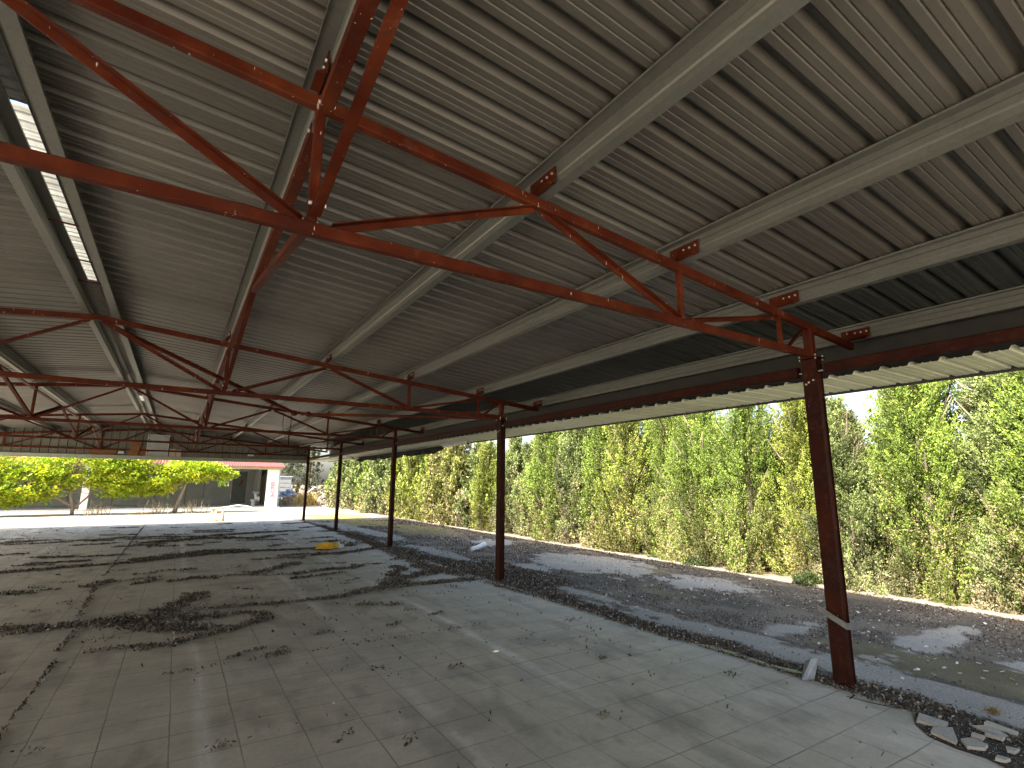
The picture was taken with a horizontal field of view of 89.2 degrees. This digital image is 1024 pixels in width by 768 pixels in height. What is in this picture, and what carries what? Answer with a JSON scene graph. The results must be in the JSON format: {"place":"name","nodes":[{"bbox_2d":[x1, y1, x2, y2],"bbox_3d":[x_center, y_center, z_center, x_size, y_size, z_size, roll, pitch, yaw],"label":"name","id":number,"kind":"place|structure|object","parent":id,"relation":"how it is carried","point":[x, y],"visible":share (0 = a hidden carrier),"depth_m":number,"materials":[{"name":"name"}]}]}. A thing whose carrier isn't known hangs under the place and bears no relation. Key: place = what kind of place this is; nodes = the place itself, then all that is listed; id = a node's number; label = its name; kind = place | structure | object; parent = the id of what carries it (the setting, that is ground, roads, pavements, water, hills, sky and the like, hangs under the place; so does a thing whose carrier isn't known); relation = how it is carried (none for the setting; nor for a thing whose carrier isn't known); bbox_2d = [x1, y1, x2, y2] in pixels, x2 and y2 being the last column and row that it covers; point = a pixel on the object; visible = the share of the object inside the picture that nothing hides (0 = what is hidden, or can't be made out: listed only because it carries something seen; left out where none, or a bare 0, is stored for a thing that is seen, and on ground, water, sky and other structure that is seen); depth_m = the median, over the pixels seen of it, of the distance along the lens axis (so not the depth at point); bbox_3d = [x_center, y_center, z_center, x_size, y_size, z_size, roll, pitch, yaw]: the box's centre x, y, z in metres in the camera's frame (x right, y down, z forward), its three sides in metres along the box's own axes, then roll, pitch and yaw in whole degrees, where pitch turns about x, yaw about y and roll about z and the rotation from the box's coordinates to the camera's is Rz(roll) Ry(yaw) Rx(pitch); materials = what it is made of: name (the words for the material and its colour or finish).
{"place":"outdoors","nodes":[
{"label":"outdoors","id":0,"kind":"place"},
{"bbox_2d":[10,100,970,486],"label":"sky","id":1,"kind":"structure","parent":0,"point":[856,399],"materials":[{"name":"white"}]},
{"bbox_2d":[0,485,1023,615],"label":"ground","id":2,"kind":"structure","parent":0,"point":[41,519],"depth_m":23.24,"materials":[{"name":"grey concrete"}]},
{"bbox_2d":[0,456,164,514],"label":"broadleaf tree","id":3,"kind":"object","parent":2,"relation":"on","point":[45,480],"visible":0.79,"depth_m":24.96,"materials":[{"name":"green plant"}]},
{"bbox_2d":[77,501,118,515],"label":"dry weeds","id":4,"kind":"object","parent":2,"relation":"on","point":[98,510],"visible":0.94,"depth_m":25.43,"materials":[{"name":"beige plant"}]},
{"bbox_2d":[0,456,284,511],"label":"porch building","id":5,"kind":"structure","parent":2,"relation":"on","point":[262,479],"depth_m":34.89,"materials":[{"name":"grey paint"}]},
{"bbox_2d":[230,471,247,503],"bbox_3d":[-20.251,7.669,38.560,0.980,2.360,0.068,7,-13,-32],"label":"door","id":6,"kind":"structure","parent":5,"relation":"in","point":[239,485],"depth_m":38.53,"materials":[{"name":"grey metal"}]},
{"bbox_2d":[250,497,259,505],"bbox_3d":[-17.571,7.996,35.472,0.584,0.600,0.440,7,-13,-32],"label":"toilet bowl","id":7,"kind":"object","parent":5,"relation":"on","point":[254,500],"visible":1,"depth_m":35.35,"materials":[{"name":"white ceramic"}]},
{"bbox_2d":[126,499,178,514],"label":"dry weeds","id":8,"kind":"object","parent":2,"relation":"on","point":[156,509],"visible":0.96,"depth_m":26.74,"materials":[{"name":"beige plant"}]},
{"bbox_2d":[103,459,239,512],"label":"broadleaf tree","id":9,"kind":"object","parent":2,"relation":"on","point":[195,472],"visible":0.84,"depth_m":27.51,"materials":[{"name":"green plant"}]},
{"bbox_2d":[167,499,210,513],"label":"dry weeds","id":10,"kind":"object","parent":2,"relation":"on","point":[191,510],"visible":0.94,"depth_m":27.64,"materials":[{"name":"beige plant"}]},
{"bbox_2d":[207,507,225,521],"bbox_3d":[-12.589,5.549,22.111,0.677,0.583,0.427,7,-13,-32],"label":"sawhorse","id":11,"kind":"object","parent":2,"relation":"on","point":[218,512],"visible":0.99,"depth_m":22.06,"materials":[{"name":"beige wood"}]},
{"bbox_2d":[218,479,228,486],"bbox_3d":[-22.319,7.994,39.750,1.674,2.496,1.674,5,-12,-21],"label":"bush","id":12,"kind":"object","parent":2,"relation":"on","point":[224,484],"visible":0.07,"depth_m":39.63,"materials":[{"name":"green plant"}]},
{"bbox_2d":[210,505,253,508],"bbox_3d":[-17.381,7.655,32.360,2.435,0.260,0.390,6,-12,-27],"label":"plastic pipe","id":13,"kind":"object","parent":2,"relation":"on","point":[237,505],"visible":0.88,"depth_m":32.62,"materials":[{"name":"white plastic"}]},
{"bbox_2d":[277,470,280,505],"bbox_3d":[-16.169,6.342,36.087,0.225,4.263,0.180,7,-13,-32],"label":"white post","id":14,"kind":"object","parent":2,"relation":"on","point":[278,489],"visible":0.2,"depth_m":35.84,"materials":[{"name":"white paint"}]},
{"bbox_2d":[279,476,292,498],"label":"grey cabinet","id":15,"kind":"object","parent":2,"relation":"on","point":[285,482],"visible":0.54,"depth_m":41.82,"materials":[{"name":"grey metal"}]},
{"bbox_2d":[278,496,295,505],"bbox_3d":[-16.444,8.525,37.904,1.688,0.660,1.611,0,-11,1],"label":"dry grass tuft","id":16,"kind":"object","parent":2,"relation":"on","point":[285,502],"visible":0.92,"depth_m":37.59,"materials":[{"name":"brown plant"}]},
{"bbox_2d":[278,494,296,503],"bbox_3d":[-16.947,8.830,39.712,3.250,0.872,1.933,7,-13,-32],"label":"rubble heap","id":17,"kind":"object","parent":2,"relation":"on","point":[293,496],"visible":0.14,"depth_m":39.68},
{"bbox_2d":[279,489,297,496],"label":"tarpaulin","id":18,"kind":"object","parent":17,"relation":"on","point":[285,492],"visible":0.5,"depth_m":40.27,"materials":[{"name":"blue plastic"}]},
{"bbox_2d":[281,463,304,496],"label":"cypress tree","id":19,"kind":"object","parent":2,"relation":"on","point":[288,469],"visible":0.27,"depth_m":46.88,"materials":[{"name":"green plant"}]},
{"bbox_2d":[290,491,320,505],"bbox_3d":[-15.187,8.375,38.138,2.460,1.058,2.784,3,-11,-15],"label":"dry grass clump","id":20,"kind":"object","parent":2,"relation":"on","point":[311,500],"visible":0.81,"depth_m":37.93,"materials":[{"name":"beige plant"}]},
{"bbox_2d":[297,446,324,497],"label":"cypress tree","id":21,"kind":"object","parent":2,"relation":"on","point":[311,468],"visible":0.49,"depth_m":46.93,"materials":[{"name":"green plant"}]},
{"bbox_2d":[315,493,327,504],"bbox_3d":[-14.622,8.890,40.052,1.564,0.923,1.453,2,-11,-7],"label":"scrap heap","id":22,"kind":"object","parent":2,"relation":"on","point":[323,499],"visible":0.59,"depth_m":39.91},
{"bbox_2d":[324,459,353,506],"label":"cypress tree","id":23,"kind":"object","parent":2,"relation":"on","point":[331,489],"visible":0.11,"depth_m":36.72,"materials":[{"name":"green plant"}]},
{"bbox_2d":[326,459,356,508],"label":"cypress tree","id":24,"kind":"object","parent":2,"relation":"on","point":[331,503],"visible":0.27,"depth_m":34.09,"materials":[{"name":"green plant"}]},
{"bbox_2d":[340,458,364,509],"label":"cypress tree","id":25,"kind":"object","parent":2,"relation":"on","point":[354,468],"visible":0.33,"depth_m":32.29,"materials":[{"name":"green plant"}]},
{"bbox_2d":[352,460,372,510],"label":"cypress tree","id":26,"kind":"object","parent":2,"relation":"on","point":[366,466],"visible":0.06,"depth_m":30.48,"materials":[{"name":"green plant"}]},
{"bbox_2d":[356,458,388,512],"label":"cypress tree","id":27,"kind":"object","parent":2,"relation":"on","point":[377,468],"visible":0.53,"depth_m":28.61,"materials":[{"name":"green plant"}]},
{"bbox_2d":[372,457,399,514],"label":"cypress tree","id":28,"kind":"object","parent":2,"relation":"on","point":[381,509],"visible":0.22,"depth_m":27.38,"materials":[{"name":"green plant"}]},
{"bbox_2d":[381,455,408,516],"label":"cypress tree","id":29,"kind":"object","parent":2,"relation":"on","point":[399,468],"visible":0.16,"depth_m":25.91,"materials":[{"name":"green plant"}]},
{"bbox_2d":[388,454,424,519],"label":"cypress tree","id":30,"kind":"object","parent":2,"relation":"on","point":[410,469],"visible":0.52,"depth_m":24.47,"materials":[{"name":"green plant"}]},
{"bbox_2d":[411,454,439,520],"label":"cypress tree","id":31,"kind":"object","parent":2,"relation":"on","point":[418,499],"visible":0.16,"depth_m":23.28,"materials":[{"name":"green plant"}]},
{"bbox_2d":[419,447,459,523],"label":"cypress tree","id":32,"kind":"object","parent":2,"relation":"on","point":[434,498],"visible":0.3,"depth_m":21.80,"materials":[{"name":"green plant"}]},
{"bbox_2d":[433,443,473,526],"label":"cypress tree","id":33,"kind":"object","parent":2,"relation":"on","point":[455,465],"visible":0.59,"depth_m":20.68,"materials":[{"name":"green plant"}]},
{"bbox_2d":[451,441,488,528],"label":"cypress tree","id":34,"kind":"object","parent":2,"relation":"on","point":[463,512],"visible":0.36,"depth_m":19.70,"materials":[{"name":"green plant"}]},
{"bbox_2d":[469,440,505,531],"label":"cypress tree","id":35,"kind":"object","parent":2,"relation":"on","point":[485,485],"visible":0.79,"depth_m":18.46,"materials":[{"name":"green plant"}]},
{"bbox_2d":[0,520,1003,767],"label":"floor slab","id":36,"kind":"structure","parent":2,"relation":"on","point":[114,707],"depth_m":4.12,"materials":[{"name":"concrete"}]},
{"bbox_2d":[315,542,338,548],"bbox_3d":[-4.461,3.889,12.532,0.667,0.159,0.305,7,-13,-32],"label":"plastic bag","id":37,"kind":"object","parent":36,"relation":"on","point":[327,545],"visible":0.99,"depth_m":12.44,"materials":[{"name":"yellow plastic"}]},
{"bbox_2d":[0,522,933,767],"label":"leaf litter","id":38,"kind":"object","parent":36,"relation":"on","point":[142,620],"visible":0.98,"depth_m":7.50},
{"bbox_2d":[0,0,1023,687],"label":"open shed","id":39,"kind":"structure","parent":36,"relation":"on","point":[248,230],"depth_m":3.53,"materials":[{"name":"red paint"}]},
{"bbox_2d":[146,435,168,455],"bbox_3d":[-13.401,2.331,19.665,0.660,0.785,0.035,7,-13,-32],"label":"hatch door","id":40,"kind":"structure","parent":39,"relation":"in","point":[151,446],"depth_m":19.64,"materials":[{"name":"grey metal"}]},
{"bbox_2d":[357,447,443,461],"bbox_3d":[-3.699,2.207,15.935,0.174,0.190,7.301,7,-13,-32],"label":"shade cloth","id":41,"kind":"object","parent":39,"relation":"hanging from","point":[412,453],"visible":0.91,"depth_m":14.86,"materials":[{"name":"fabric"}]},
{"bbox_2d":[441,440,470,447],"bbox_3d":[-1.288,1.359,11.745,0.100,0.085,1.300,7,-13,-32],"label":"roof panel","id":42,"kind":"object","parent":39,"relation":"attached to","point":[457,443],"visible":1,"depth_m":11.64,"materials":[{"name":"grey metal"}]},
{"bbox_2d":[817,600,865,629],"bbox_3d":[2.713,1.898,4.284,0.295,0.185,0.260,7,-13,-32],"label":"zinc band","id":43,"kind":"object","parent":39,"relation":"attached to","point":[840,622],"visible":0.93,"depth_m":4.20,"materials":[{"name":"silver metal"}]},
{"bbox_2d":[702,644,818,679],"bbox_3d":[2.168,2.416,4.689,0.180,0.156,1.100,7,-13,-32],"label":"zinc flashing","id":44,"kind":"object","parent":36,"relation":"on","point":[809,667],"visible":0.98,"depth_m":4.29,"materials":[{"name":"silver metal"}]},
{"bbox_2d":[846,696,905,709],"bbox_3d":[2.668,2.327,3.782,0.398,0.003,0.040,-8,-14,37],"label":"crack","id":45,"kind":"object","parent":36,"relation":"on","point":[875,703],"visible":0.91,"depth_m":3.78,"materials":[{"name":"black concrete"}]},
{"bbox_2d":[912,711,1023,767],"bbox_3d":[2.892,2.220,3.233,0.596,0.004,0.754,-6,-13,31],"label":"gravel","id":46,"kind":"structure","parent":36,"relation":"on","point":[985,753],"depth_m":3.19,"materials":[{"name":"grey gravel"}]},
{"bbox_2d":[917,713,947,726],"bbox_3d":[2.814,2.254,3.474,0.156,0.017,0.161,-9,-15,42],"label":"broken paver","id":47,"kind":"object","parent":46,"relation":"on","point":[924,719],"visible":0.93,"depth_m":3.45,"materials":[{"name":"concrete"}]},
{"bbox_2d":[931,727,957,744],"bbox_3d":[2.731,2.215,3.293,0.251,0.020,0.126,17,-20,-55],"label":"broken paver","id":48,"kind":"object","parent":46,"relation":"on","point":[946,734],"visible":1,"depth_m":3.27,"materials":[{"name":"concrete"}]},
{"bbox_2d":[960,737,987,750],"bbox_3d":[2.795,2.183,3.150,0.157,0.017,0.125,6,-14,-32],"label":"broken paver","id":49,"kind":"object","parent":46,"relation":"on","point":[971,743],"visible":1,"depth_m":3.13,"materials":[{"name":"concrete"}]},
{"bbox_2d":[971,732,984,740],"bbox_3d":[2.915,2.204,3.251,0.067,0.017,0.065,10,-10,-31],"label":"broken paver","id":50,"kind":"object","parent":46,"relation":"on","point":[981,737],"visible":1,"depth_m":3.24,"materials":[{"name":"concrete"}]},
{"bbox_2d":[973,725,1010,740],"bbox_3d":[3.100,2.230,3.335,0.129,0.017,0.186,9,-11,-31],"label":"broken paver","id":51,"kind":"object","parent":46,"relation":"on","point":[987,728],"visible":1,"depth_m":3.34,"materials":[{"name":"concrete"}]},
{"bbox_2d":[985,732,1004,740],"bbox_3d":[3.018,2.204,3.252,0.046,0.017,0.093,5,-15,-32],"label":"broken paver","id":52,"kind":"object","parent":46,"relation":"on","point":[995,736],"visible":1,"depth_m":3.24,"materials":[{"name":"concrete"}]},
{"bbox_2d":[984,720,1018,735],"bbox_3d":[3.172,2.232,3.364,0.075,0.017,0.163,11,-9,-31],"label":"broken paver","id":53,"kind":"object","parent":46,"relation":"on","point":[1003,728],"visible":1,"depth_m":3.35,"materials":[{"name":"concrete"}]},
{"bbox_2d":[995,755,1010,762],"bbox_3d":[2.815,2.155,2.983,0.067,0.017,0.054,7,-13,-32],"label":"broken paver","id":54,"kind":"object","parent":46,"relation":"on","point":[1000,758],"visible":1,"depth_m":2.98,"materials":[{"name":"concrete"}]},
{"bbox_2d":[1006,746,1019,754],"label":"broken paver","id":55,"kind":"object","parent":46,"relation":"on","point":[1012,750],"visible":1,"depth_m":3.08,"materials":[{"name":"concrete"}]},
{"bbox_2d":[487,437,526,532],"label":"cypress tree","id":56,"kind":"object","parent":2,"relation":"on","point":[513,467],"visible":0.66,"depth_m":17.65,"materials":[{"name":"green plant"}]},
{"bbox_2d":[508,438,546,536],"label":"cypress tree","id":57,"kind":"object","parent":2,"relation":"on","point":[524,528],"visible":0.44,"depth_m":16.64,"materials":[{"name":"green plant"}]},
{"bbox_2d":[514,431,574,541],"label":"cypress tree","id":58,"kind":"object","parent":2,"relation":"on","point":[549,443],"visible":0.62,"depth_m":15.49,"materials":[{"name":"green plant"}]},
{"bbox_2d":[551,428,598,545],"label":"cypress tree","id":59,"kind":"object","parent":2,"relation":"on","point":[572,443],"visible":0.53,"depth_m":14.71,"materials":[{"name":"green plant"}]},
{"bbox_2d":[566,425,642,548],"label":"cypress tree","id":60,"kind":"object","parent":2,"relation":"on","point":[589,463],"visible":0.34,"depth_m":13.80,"materials":[{"name":"green plant"}]},
{"bbox_2d":[591,421,666,553],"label":"cypress tree","id":61,"kind":"object","parent":2,"relation":"on","point":[624,451],"visible":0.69,"depth_m":12.77,"materials":[{"name":"green plant"}]},
{"bbox_2d":[636,419,662,546],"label":"cypress tree","id":62,"kind":"object","parent":2,"relation":"on","point":[642,423],"visible":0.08,"depth_m":14.32,"materials":[{"name":"green plant"}]},
{"bbox_2d":[317,505,1023,619],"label":"kerb","id":63,"kind":"structure","parent":2,"relation":"on","point":[966,608],"depth_m":8.38,"materials":[{"name":"concrete"}]},
{"bbox_2d":[633,415,714,560],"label":"cypress tree","id":64,"kind":"object","parent":2,"relation":"on","point":[661,426],"visible":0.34,"depth_m":12.17,"materials":[{"name":"green plant"}]},
{"bbox_2d":[649,415,724,553],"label":"cypress tree","id":65,"kind":"object","parent":2,"relation":"on","point":[680,460],"visible":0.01,"depth_m":13.22,"materials":[{"name":"green plant"}]},
{"bbox_2d":[682,555,709,566],"bbox_3d":[3.722,3.570,10.501,0.616,0.266,0.530,7,-13,-32],"label":"bush","id":66,"kind":"object","parent":2,"relation":"on","point":[695,560],"visible":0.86,"depth_m":10.42,"materials":[{"name":"green plant"}]},
{"bbox_2d":[656,410,744,566],"bbox_3d":[4.157,1.346,11.411,1.932,4.975,1.892,-6,-13,32],"label":"cypress tree","id":67,"kind":"object","parent":2,"relation":"on","point":[697,459],"visible":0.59,"depth_m":11.09,"materials":[{"name":"green plant"}]},
{"bbox_2d":[709,419,778,560],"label":"cypress tree","id":68,"kind":"object","parent":2,"relation":"on","point":[742,488],"depth_m":12.20,"materials":[{"name":"green plant"}]},
{"bbox_2d":[703,404,797,574],"bbox_3d":[4.629,1.226,10.515,2.010,4.877,1.845,7,-13,-32],"label":"cypress tree","id":69,"kind":"object","parent":2,"relation":"on","point":[747,430],"visible":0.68,"depth_m":10.10,"materials":[{"name":"green plant"}]},
{"bbox_2d":[742,423,795,568],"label":"cypress tree","id":70,"kind":"object","parent":2,"relation":"on","point":[767,494],"visible":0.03,"depth_m":11.27,"materials":[{"name":"green plant"}]},
{"bbox_2d":[754,399,846,576],"bbox_3d":[5.485,1.587,9.847,1.832,3.925,1.836,7,-13,-32],"label":"cypress tree","id":71,"kind":"object","parent":2,"relation":"on","point":[795,446],"visible":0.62,"depth_m":9.59,"materials":[{"name":"green plant"}]},
{"bbox_2d":[785,568,823,586],"bbox_3d":[4.880,3.178,8.586,0.644,0.325,0.594,7,-13,-32],"label":"bush","id":72,"kind":"object","parent":2,"relation":"on","point":[809,578],"visible":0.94,"depth_m":8.47,"materials":[{"name":"green plant"}]},
{"bbox_2d":[800,416,919,568],"bbox_3d":[6.484,2.096,10.156,2.093,3.089,2.324,8,-14,-36],"label":"cypress tree","id":73,"kind":"object","parent":2,"relation":"on","point":[864,430],"visible":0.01,"depth_m":9.98,"materials":[{"name":"green plant"}]},
{"bbox_2d":[799,394,923,596],"bbox_3d":[5.687,1.694,8.713,1.477,3.287,1.647,0,-11,3],"label":"cypress tree","id":74,"kind":"object","parent":2,"relation":"on","point":[863,563],"visible":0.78,"depth_m":8.37,"materials":[{"name":"green plant"}]},
{"bbox_2d":[862,379,969,587],"bbox_3d":[7.424,1.196,9.358,2.324,4.588,2.093,4,-11,-17],"label":"cypress tree","id":75,"kind":"object","parent":2,"relation":"on","point":[872,419],"visible":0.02,"depth_m":9.29,"materials":[{"name":"green plant"}]},
{"bbox_2d":[860,380,996,606],"bbox_3d":[6.354,0.701,8.167,1.802,5.038,1.784,7,-13,-32],"label":"cypress tree","id":76,"kind":"object","parent":2,"relation":"on","point":[922,445],"visible":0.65,"depth_m":7.82,"materials":[{"name":"green plant"}]},
{"bbox_2d":[948,378,1013,601],"bbox_3d":[7.935,1.206,8.180,2.093,4.119,2.324,0,-11,1],"label":"cypress tree","id":77,"kind":"object","parent":2,"relation":"on","point":[955,393],"depth_m":8.54,"materials":[{"name":"green plant"}]},
{"bbox_2d":[945,372,1023,614],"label":"cypress tree","id":78,"kind":"object","parent":2,"relation":"on","point":[977,408],"visible":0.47,"depth_m":7.23,"materials":[{"name":"green plant"}]},
{"bbox_2d":[980,370,1023,605],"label":"cypress tree","id":79,"kind":"object","parent":2,"relation":"on","point":[1010,526],"visible":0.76,"depth_m":6.83,"materials":[{"name":"green plant"}]},
{"bbox_2d":[266,509,1023,728],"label":"side yard","id":80,"kind":"structure","parent":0,"point":[943,694],"depth_m":6.21,"materials":[{"name":"grey concrete"}]},
{"bbox_2d":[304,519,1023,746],"bbox_3d":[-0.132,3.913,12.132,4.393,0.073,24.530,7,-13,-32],"label":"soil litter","id":81,"kind":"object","parent":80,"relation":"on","point":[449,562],"visible":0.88,"depth_m":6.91,"materials":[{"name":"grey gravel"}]},
{"bbox_2d":[470,542,486,550],"bbox_3d":[-0.809,3.948,12.648,0.180,0.175,0.470,-9,-14,39],"label":"plastic bottle","id":82,"kind":"object","parent":81,"relation":"on","point":[480,546],"visible":1,"depth_m":12.60,"materials":[{"name":"white plastic"}]},
{"bbox_2d":[330,519,1014,688],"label":"pale rubble bits","id":83,"kind":"object","parent":80,"relation":"on","point":[734,603],"visible":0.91,"depth_m":7.00,"materials":[{"name":"grey stone"}]},
{"bbox_2d":[982,705,1004,715],"bbox_3d":[3.424,2.318,3.701,0.179,0.033,0.117,5,-12,-21],"label":"moss tuft","id":84,"kind":"object","parent":80,"relation":"on","point":[992,710],"visible":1,"depth_m":3.69,"materials":[{"name":"plant"}]}
]}

